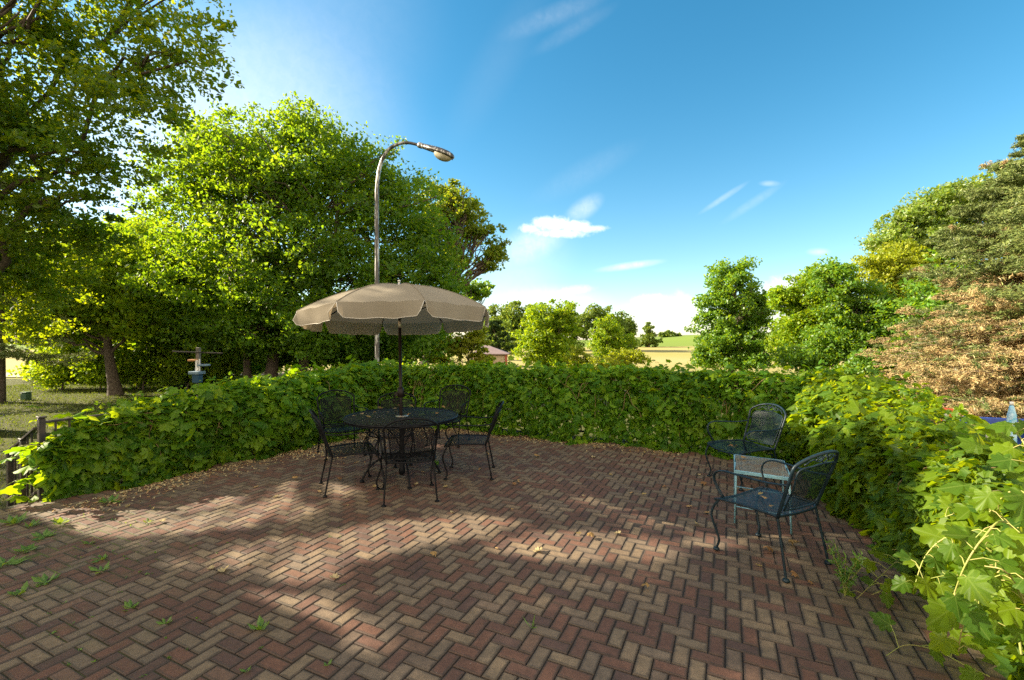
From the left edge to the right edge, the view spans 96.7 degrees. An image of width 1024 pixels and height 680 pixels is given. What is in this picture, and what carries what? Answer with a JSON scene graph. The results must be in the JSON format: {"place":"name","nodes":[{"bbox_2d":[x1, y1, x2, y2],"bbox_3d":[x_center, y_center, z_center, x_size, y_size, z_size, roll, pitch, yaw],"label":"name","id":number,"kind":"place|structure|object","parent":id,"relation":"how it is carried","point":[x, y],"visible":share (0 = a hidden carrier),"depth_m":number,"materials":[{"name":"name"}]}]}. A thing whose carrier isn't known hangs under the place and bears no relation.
{"place":"outdoors","nodes":[
{"label":"outdoors","id":0,"kind":"place"},
{"bbox_2d":[6,367,429,376],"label":"track","id":1,"kind":"structure","parent":0,"point":[13,375],"depth_m":31.49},
{"bbox_2d":[0,423,1005,679],"bbox_3d":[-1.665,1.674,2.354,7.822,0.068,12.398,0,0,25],"label":"patio","id":2,"kind":"structure","parent":0,"point":[386,566],"depth_m":3.13,"materials":[{"name":"brick"}]},
{"bbox_2d":[0,555,27,566],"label":"weed","id":3,"kind":"object","parent":2,"relation":"on","point":[12,560],"visible":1,"depth_m":3.36,"materials":[{"name":"green plant"}]},
{"bbox_2d":[0,511,30,524],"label":"weed","id":4,"kind":"object","parent":2,"relation":"on","point":[11,520],"visible":1,"depth_m":4.11,"materials":[{"name":"green plant"}]},
{"bbox_2d":[7,581,28,594],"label":"weed","id":5,"kind":"object","parent":2,"relation":"on","point":[24,587],"visible":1,"depth_m":2.97,"materials":[{"name":"green plant"}]},
{"bbox_2d":[13,543,38,552],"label":"weed","id":6,"kind":"object","parent":2,"relation":"on","point":[30,546],"visible":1,"depth_m":3.58,"materials":[{"name":"green plant"}]},
{"bbox_2d":[24,519,41,526],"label":"weed","id":7,"kind":"object","parent":2,"relation":"on","point":[32,523],"visible":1,"depth_m":4.05,"materials":[{"name":"green plant"}]},
{"bbox_2d":[30,528,55,540],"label":"weed","id":8,"kind":"object","parent":2,"relation":"on","point":[46,532],"visible":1,"depth_m":3.82,"materials":[{"name":"green plant"}]},
{"bbox_2d":[0,405,91,502],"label":"grapevine","id":9,"kind":"object","parent":2,"relation":"on","point":[19,486],"visible":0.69,"depth_m":4.62,"materials":[{"name":"green plant"}]},
{"bbox_2d":[31,571,61,584],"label":"weed","id":10,"kind":"object","parent":2,"relation":"on","point":[43,578],"visible":1,"depth_m":3.11,"materials":[{"name":"green plant"}]},
{"bbox_2d":[49,517,68,524],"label":"weed","id":11,"kind":"object","parent":2,"relation":"on","point":[60,520],"visible":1,"depth_m":4.05,"materials":[{"name":"green plant"}]},
{"bbox_2d":[88,562,108,573],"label":"weed","id":12,"kind":"object","parent":2,"relation":"on","point":[106,566],"visible":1,"depth_m":3.25,"materials":[{"name":"green plant"}]},
{"bbox_2d":[90,553,106,562],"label":"weed","id":13,"kind":"object","parent":2,"relation":"on","point":[101,557],"visible":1,"depth_m":3.41,"materials":[{"name":"green plant"}]},
{"bbox_2d":[99,494,119,502],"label":"weed","id":14,"kind":"object","parent":2,"relation":"on","point":[111,497],"visible":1,"depth_m":4.63,"materials":[{"name":"green plant"}]},
{"bbox_2d":[123,600,138,610],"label":"weed","id":15,"kind":"object","parent":2,"relation":"on","point":[128,604],"visible":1,"depth_m":2.81,"materials":[{"name":"green plant"}]},
{"bbox_2d":[36,413,291,500],"bbox_3d":[-3.710,1.240,7.115,0.062,0.901,5.411,0,0,25],"label":"railing","id":16,"kind":"object","parent":2,"relation":"on","point":[42,421],"visible":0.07,"depth_m":4.70,"materials":[{"name":"wood"}]},
{"bbox_2d":[156,616,172,624],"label":"weed","id":17,"kind":"object","parent":2,"relation":"on","point":[163,621],"visible":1,"depth_m":2.65,"materials":[{"name":"green plant"}]},
{"bbox_2d":[16,354,414,502],"bbox_3d":[-3.673,1.030,7.228,1.791,1.522,5.832,0,0,25],"label":"vine hedge","id":18,"kind":"object","parent":2,"relation":"on","point":[126,441],"visible":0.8,"depth_m":5.76,"materials":[{"name":"green plant"}]},
{"bbox_2d":[35,489,399,679],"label":"moss","id":19,"kind":"object","parent":2,"relation":"on","point":[127,576],"visible":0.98,"depth_m":3.07,"materials":[{"name":"green plant"}]},
{"bbox_2d":[247,615,268,629],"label":"weed","id":20,"kind":"object","parent":2,"relation":"on","point":[260,621],"visible":1,"depth_m":2.60,"materials":[{"name":"green plant"}]},
{"bbox_2d":[316,390,367,460],"bbox_3d":[-2.501,1.200,6.626,0.656,0.891,0.725,0,0,-34],"label":"patio chair","id":21,"kind":"object","parent":2,"relation":"on","point":[322,417],"visible":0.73,"depth_m":6.76,"materials":[{"name":"black metal"}]},
{"bbox_2d":[309,409,381,497],"bbox_3d":[-1.881,1.200,5.098,0.726,0.891,0.656,0,0,-27],"label":"patio chair","id":22,"kind":"object","parent":2,"relation":"on","point":[329,452],"visible":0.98,"depth_m":4.99,"materials":[{"name":"black metal"}]},
{"bbox_2d":[62,427,680,513],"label":"leaf litter","id":23,"kind":"object","parent":2,"relation":"on","point":[251,460],"visible":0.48,"depth_m":6.16,"materials":[{"name":"brown plant"}]},
{"bbox_2d":[366,392,416,465],"bbox_3d":[-1.629,1.200,6.291,0.656,0.891,0.726,0,0,-6],"label":"patio chair","id":24,"kind":"object","parent":2,"relation":"on","point":[396,404],"visible":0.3,"depth_m":6.54,"materials":[{"name":"black metal"}]},
{"bbox_2d":[342,407,457,489],"bbox_3d":[-1.320,1.275,5.460,1.346,0.746,1.346,0,0,0],"label":"patio table","id":25,"kind":"object","parent":2,"relation":"on","point":[385,420],"visible":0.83,"depth_m":5.38,"materials":[{"name":"black metal"}]},
{"bbox_2d":[293,280,489,474],"bbox_3d":[-1.357,0.438,5.534,2.199,2.369,2.224,-2,-4,-4],"label":"patio umbrella","id":26,"kind":"object","parent":25,"relation":"on","point":[399,309],"visible":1,"depth_m":5.03,"materials":[{"name":"fabric"}]},
{"bbox_2d":[377,417,438,507],"bbox_3d":[-1.075,1.200,4.772,0.656,0.891,0.725,0,0,-16],"label":"patio chair","id":27,"kind":"object","parent":2,"relation":"on","point":[397,456],"visible":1,"depth_m":4.55,"materials":[{"name":"black metal"}]},
{"bbox_2d":[423,385,470,446],"bbox_3d":[-1.010,1.200,7.369,0.656,0.891,0.725,0,0,12],"label":"patio chair","id":28,"kind":"object","parent":2,"relation":"on","point":[458,403],"visible":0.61,"depth_m":7.60,"materials":[{"name":"black metal"}]},
{"bbox_2d":[442,401,503,479],"bbox_3d":[-0.459,1.200,5.620,0.726,0.891,0.656,0,0,0],"label":"patio chair","id":29,"kind":"object","parent":2,"relation":"on","point":[494,419],"visible":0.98,"depth_m":5.50,"materials":[{"name":"black metal"}]},
{"bbox_2d":[426,384,780,443],"bbox_3d":[0.956,1.240,7.889,7.682,0.901,0.062,0,0,25],"label":"railing","id":30,"kind":"object","parent":2,"relation":"on","point":[581,430],"visible":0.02,"depth_m":7.77,"materials":[{"name":"metal"}]},
{"bbox_2d":[371,355,846,464],"bbox_3d":[0.975,1.008,7.946,7.956,1.528,1.691,0,0,25],"label":"vine hedge","id":31,"kind":"object","parent":2,"relation":"on","point":[583,386],"visible":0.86,"depth_m":7.20,"materials":[{"name":"green plant"}]},
{"bbox_2d":[705,403,786,490],"bbox_3d":[2.759,1.200,5.322,0.726,0.891,0.656,0,0,-14],"label":"patio chair","id":32,"kind":"object","parent":2,"relation":"on","point":[767,438],"visible":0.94,"depth_m":5.35,"materials":[{"name":"black metal"}]},
{"bbox_2d":[733,454,791,533],"bbox_3d":[2.325,1.409,4.265,0.449,0.475,0.702,0,0,26],"label":"side table","id":33,"kind":"object","parent":2,"relation":"on","point":[743,462],"visible":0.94,"depth_m":4.12,"materials":[{"name":"grey paint"}]},
{"bbox_2d":[710,450,838,582],"bbox_3d":[1.993,1.200,3.420,0.656,0.891,0.725,0,0,-28],"label":"patio chair","id":34,"kind":"object","parent":2,"relation":"on","point":[793,505],"visible":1,"depth_m":3.28,"materials":[{"name":"black metal"}]},
{"bbox_2d":[788,539,798,544],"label":"fallen leaf","id":35,"kind":"object","parent":2,"relation":"on","point":[792,541],"visible":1,"depth_m":3.64,"materials":[{"name":"brown plant"}]},
{"bbox_2d":[826,539,867,596],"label":"tall weed","id":36,"kind":"object","parent":2,"relation":"on","point":[843,578],"visible":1,"depth_m":2.91,"materials":[{"name":"green plant"}]},
{"bbox_2d":[769,365,1023,679],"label":"vine hedge","id":37,"kind":"object","parent":2,"relation":"on","point":[902,467],"visible":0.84,"depth_m":3.70,"materials":[{"name":"green plant"}]},
{"bbox_2d":[838,547,989,679],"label":"grapevine","id":38,"kind":"object","parent":2,"relation":"on","point":[882,621],"visible":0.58,"depth_m":2.80,"materials":[{"name":"green plant"}]},
{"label":"railing","id":39,"kind":"object","parent":2,"relation":"on","visible":0},
{"bbox_2d":[891,419,1023,655],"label":"grapevine","id":40,"kind":"object","parent":39,"relation":"attached to","point":[973,607],"visible":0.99,"depth_m":2.00,"materials":[{"name":"green plant"}]},
{"bbox_2d":[0,333,1022,508],"bbox_3d":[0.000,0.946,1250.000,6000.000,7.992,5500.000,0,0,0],"label":"ground","id":41,"kind":"structure","parent":0,"point":[674,350],"depth_m":19.83,"materials":[{"name":"green plant"}]},
{"bbox_2d":[20,391,31,400],"bbox_3d":[-17.724,2.060,16.600,0.220,0.340,0.220,0,0,0],"label":"utility box","id":42,"kind":"object","parent":41,"relation":"on","point":[27,395],"visible":0.87,"depth_m":16.52,"materials":[{"name":"green metal"}]},
{"bbox_2d":[0,155,96,402],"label":"pine tree","id":43,"kind":"object","parent":41,"relation":"on","point":[17,354],"visible":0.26,"depth_m":15.96,"materials":[{"name":"green plant"}]},
{"bbox_2d":[16,333,101,390],"bbox_3d":[-19.845,0.636,20.329,2.956,3.441,3.003,0,0,0],"label":"undergrowth bush","id":44,"kind":"object","parent":41,"relation":"on","point":[51,377],"visible":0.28,"depth_m":19.61,"materials":[{"name":"green plant"}]},
{"bbox_2d":[5,223,113,350],"bbox_3d":[-26.435,-2.232,25.956,9.126,9.397,6.386,0,0,0],"label":"tree","id":45,"kind":"object","parent":41,"relation":"on","point":[49,262],"depth_m":25.38,"materials":[{"name":"green plant"}]},
{"bbox_2d":[59,335,136,389],"bbox_3d":[-18.461,0.504,20.438,4.323,3.725,2.731,0,0,36],"label":"undergrowth bush","id":46,"kind":"object","parent":41,"relation":"on","point":[90,373],"visible":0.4,"depth_m":19.52,"materials":[{"name":"green plant"}]},
{"bbox_2d":[0,219,200,395],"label":"tree","id":47,"kind":"object","parent":41,"relation":"on","point":[116,315],"visible":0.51,"depth_m":17.13,"materials":[{"name":"green plant"}]},
{"bbox_2d":[13,211,197,352],"bbox_3d":[-25.860,-3.080,32.036,18.738,11.385,12.795,0,0,0],"label":"tree","id":48,"kind":"object","parent":41,"relation":"on","point":[126,219],"depth_m":30.54,"materials":[{"name":"green plant"}]},
{"bbox_2d":[0,381,221,504],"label":"grass","id":49,"kind":"structure","parent":41,"relation":"on","point":[21,389],"depth_m":16.26,"materials":[{"name":"green plant"}]},
{"bbox_2d":[0,0,244,349],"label":"maple tree","id":50,"kind":"object","parent":41,"relation":"on","point":[24,136],"visible":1,"depth_m":9.47,"materials":[{"name":"green plant"}]},
{"bbox_2d":[63,215,198,387],"bbox_3d":[-16.592,-1.755,21.051,6.050,8.275,5.646,0,0,0],"label":"tree","id":51,"kind":"object","parent":41,"relation":"on","point":[153,340],"visible":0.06,"depth_m":19.66,"materials":[{"name":"green plant"}]},
{"bbox_2d":[102,337,171,389],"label":"undergrowth bush","id":52,"kind":"object","parent":41,"relation":"on","point":[134,365],"visible":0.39,"depth_m":20.08,"materials":[{"name":"green plant"}]},
{"bbox_2d":[6,342,279,379],"bbox_3d":[-20.746,0.682,27.016,14.644,3.822,6.255,0,0,0],"label":"thicket bush","id":53,"kind":"object","parent":41,"relation":"on","point":[255,369],"visible":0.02,"depth_m":26.02,"materials":[{"name":"green plant"}]},
{"bbox_2d":[115,230,203,356],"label":"tree","id":54,"kind":"object","parent":41,"relation":"on","point":[169,308],"visible":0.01,"depth_m":21.37,"materials":[{"name":"green plant"}]},
{"bbox_2d":[172,347,222,396],"bbox_3d":[-8.669,1.242,12.520,1.391,2.076,0.320,0,0,0],"label":"bird feeder","id":55,"kind":"object","parent":41,"relation":"on","point":[197,374],"visible":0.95,"depth_m":12.49,"materials":[{"name":"grey metal"}]},
{"bbox_2d":[139,338,257,390],"bbox_3d":[-14.101,1.073,20.748,4.526,2.597,3.174,0,0,-22],"label":"undergrowth bush","id":56,"kind":"object","parent":41,"relation":"on","point":[175,364],"visible":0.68,"depth_m":20.05,"materials":[{"name":"green plant"}]},
{"bbox_2d":[20,346,384,370],"bbox_3d":[-26.595,0.136,39.964,32.749,6.698,4.725,0,0,0],"label":"thicket bush","id":57,"kind":"object","parent":41,"relation":"on","point":[286,369],"visible":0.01,"depth_m":39.60,"materials":[{"name":"green plant"}]},
{"bbox_2d":[165,238,255,384],"bbox_3d":[-14.313,-1.384,21.902,5.562,7.538,5.643,0,0,0],"label":"tree","id":58,"kind":"object","parent":41,"relation":"on","point":[194,337],"visible":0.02,"depth_m":20.42,"materials":[{"name":"green plant"}]},
{"bbox_2d":[111,91,473,380],"bbox_3d":[-9.080,-4.094,19.114,14.824,13.000,8.871,0,0,0],"label":"maple tree","id":59,"kind":"object","parent":41,"relation":"on","point":[260,298],"visible":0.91,"depth_m":18.22,"materials":[{"name":"green plant"}]},
{"bbox_2d":[239,338,374,370],"bbox_3d":[-9.909,0.522,22.174,6.853,3.822,4.719,0,0,0],"label":"thicket bush","id":60,"kind":"object","parent":41,"relation":"on","point":[285,359],"visible":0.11,"depth_m":21.22,"materials":[{"name":"green plant"}]},
{"bbox_2d":[342,328,456,363],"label":"thicket bush","id":61,"kind":"object","parent":41,"relation":"on","point":[384,351],"visible":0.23,"depth_m":21.34,"materials":[{"name":"green plant"}]},
{"bbox_2d":[375,141,454,363],"bbox_3d":[-2.198,-1.085,10.039,2.044,6.691,0.340,0,0,20],"label":"lamp post","id":62,"kind":"object","parent":41,"relation":"on","point":[442,154],"visible":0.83,"depth_m":10.25,"materials":[{"name":"metal"}]},
{"bbox_2d":[413,175,511,367],"bbox_3d":[-2.825,-3.156,24.977,5.644,11.335,4.178,0,0,0],"label":"oak tree","id":63,"kind":"object","parent":41,"relation":"on","point":[468,216],"visible":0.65,"depth_m":24.62,"materials":[{"name":"green plant"}]},
{"bbox_2d":[429,325,497,367],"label":"yellow shrub","id":64,"kind":"object","parent":41,"relation":"on","point":[469,341],"visible":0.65,"depth_m":19.79,"materials":[{"name":"green plant"}]},
{"bbox_2d":[463,276,495,359],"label":"sapling tree","id":65,"kind":"object","parent":41,"relation":"on","point":[475,293],"visible":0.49,"depth_m":29.77,"materials":[{"name":"green plant"}]},
{"bbox_2d":[473,345,508,363],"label":"shed","id":66,"kind":"structure","parent":41,"relation":"on","point":[499,354],"depth_m":46.00,"materials":[{"name":"pink"}]},
{"bbox_2d":[480,304,512,344],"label":"woodland tree","id":67,"kind":"object","parent":41,"relation":"on","point":[492,311],"visible":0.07,"depth_m":84.37,"materials":[{"name":"green plant"}]},
{"bbox_2d":[481,319,513,356],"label":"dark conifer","id":68,"kind":"object","parent":41,"relation":"on","point":[494,326],"visible":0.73,"depth_m":59.53,"materials":[{"name":"green plant"}]},
{"bbox_2d":[492,300,533,353],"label":"woodland tree","id":69,"kind":"object","parent":41,"relation":"on","point":[508,315],"visible":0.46,"depth_m":78.79,"materials":[{"name":"green plant"}]},
{"bbox_2d":[508,298,586,367],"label":"lime tree","id":70,"kind":"object","parent":41,"relation":"on","point":[553,328],"visible":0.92,"depth_m":34.31,"materials":[{"name":"green plant"}]},
{"bbox_2d":[520,302,590,350],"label":"woodland tree","id":71,"kind":"object","parent":41,"relation":"on","point":[578,343],"visible":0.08,"depth_m":95.17,"materials":[{"name":"green plant"}]},
{"bbox_2d":[575,302,628,340],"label":"woodland tree","id":72,"kind":"object","parent":41,"relation":"on","point":[586,317],"visible":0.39,"depth_m":91.33,"materials":[{"name":"green plant"}]},
{"bbox_2d":[560,344,650,369],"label":"field bush","id":73,"kind":"object","parent":41,"relation":"on","point":[634,356],"visible":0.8,"depth_m":29.02,"materials":[{"name":"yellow plant"}]},
{"bbox_2d":[585,313,637,370],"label":"lime tree","id":74,"kind":"object","parent":41,"relation":"on","point":[604,344],"visible":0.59,"depth_m":37.47,"materials":[{"name":"green plant"}]},
{"bbox_2d":[617,309,639,349],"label":"woodland tree","id":75,"kind":"object","parent":41,"relation":"on","point":[631,324],"visible":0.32,"depth_m":94.87,"materials":[{"name":"green plant"}]},
{"bbox_2d":[638,322,662,346],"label":"hill tree","id":76,"kind":"object","parent":41,"relation":"on","point":[648,339],"visible":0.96,"depth_m":111.23,"materials":[{"name":"green plant"}]},
{"bbox_2d":[658,329,669,337],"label":"crest tree","id":77,"kind":"object","parent":41,"relation":"on","point":[666,333],"visible":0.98,"depth_m":188.81,"materials":[{"name":"green plant"}]},
{"bbox_2d":[668,331,676,336],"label":"crest tree","id":78,"kind":"object","parent":41,"relation":"on","point":[673,334],"visible":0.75,"depth_m":188.39,"materials":[{"name":"green plant"}]},
{"bbox_2d":[684,255,780,372],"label":"tree","id":79,"kind":"object","parent":41,"relation":"on","point":[740,320],"visible":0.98,"depth_m":27.32,"materials":[{"name":"green plant"}]},
{"bbox_2d":[763,263,854,375],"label":"lime tree","id":80,"kind":"object","parent":41,"relation":"on","point":[793,302],"visible":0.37,"depth_m":23.57,"materials":[{"name":"green plant"}]},
{"bbox_2d":[766,253,922,372],"bbox_3d":[16.213,-0.923,22.023,7.066,6.596,3.730,0,0,0],"label":"shade tree","id":81,"kind":"object","parent":41,"relation":"on","point":[854,325],"visible":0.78,"depth_m":21.38,"materials":[{"name":"green plant"}]},
{"bbox_2d":[830,345,916,381],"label":"dark shrub","id":82,"kind":"object","parent":41,"relation":"on","point":[862,363],"visible":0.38,"depth_m":14.24,"materials":[{"name":"green plant"}]},
{"bbox_2d":[849,238,945,321],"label":"yellow tree","id":83,"kind":"object","parent":41,"relation":"on","point":[889,266],"visible":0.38,"depth_m":23.52,"materials":[{"name":"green plant"}]},
{"bbox_2d":[854,172,997,327],"bbox_3d":[30.163,-4.623,32.049,12.143,14.478,6.243,0,0,0],"label":"cottonwood tree","id":84,"kind":"object","parent":41,"relation":"on","point":[924,215],"visible":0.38,"depth_m":31.36,"materials":[{"name":"green plant"}]},
{"bbox_2d":[854,133,1023,421],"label":"spruce tree","id":85,"kind":"object","parent":41,"relation":"on","point":[990,363],"visible":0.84,"depth_m":11.42,"materials":[{"name":"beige plant"}]},
{"bbox_2d":[871,243,1022,385],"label":"shade tree","id":86,"kind":"object","parent":41,"relation":"on","point":[919,302],"visible":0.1,"depth_m":19.25,"materials":[{"name":"green plant"}]},
{"bbox_2d":[1006,402,1016,441],"bbox_3d":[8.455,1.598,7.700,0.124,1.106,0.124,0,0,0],"label":"water bottle","id":87,"kind":"object","parent":41,"relation":"on","point":[1011,416],"visible":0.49,"depth_m":7.67,"materials":[{"name":"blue plastic"}]},
{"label":"stone step","id":88,"kind":"object","parent":41,"relation":"on","visible":0},
{"bbox_2d":[5,427,36,506],"bbox_3d":[-5.221,1.456,4.850,0.670,1.109,0.062,0,0,25],"label":"stair railing","id":89,"kind":"object","parent":88,"relation":"on","point":[11,468],"visible":0.52,"depth_m":4.83,"materials":[{"name":"wood"}]},
{"bbox_2d":[0,0,1023,339],"label":"sky","id":90,"kind":"structure","parent":0,"point":[623,150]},
{"bbox_2d":[940,407,953,420],"bbox_3d":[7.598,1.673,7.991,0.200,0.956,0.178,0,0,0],"label":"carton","id":91,"kind":"object","parent":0,"point":[945,408],"visible":0.06,"depth_m":7.92,"materials":[{"name":"orange plastic"}]},
{"bbox_2d":[960,416,1023,446],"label":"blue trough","id":92,"kind":"object","parent":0,"point":[990,420],"visible":0.13,"depth_m":8.68,"materials":[{"name":"plastic"}]}
]}

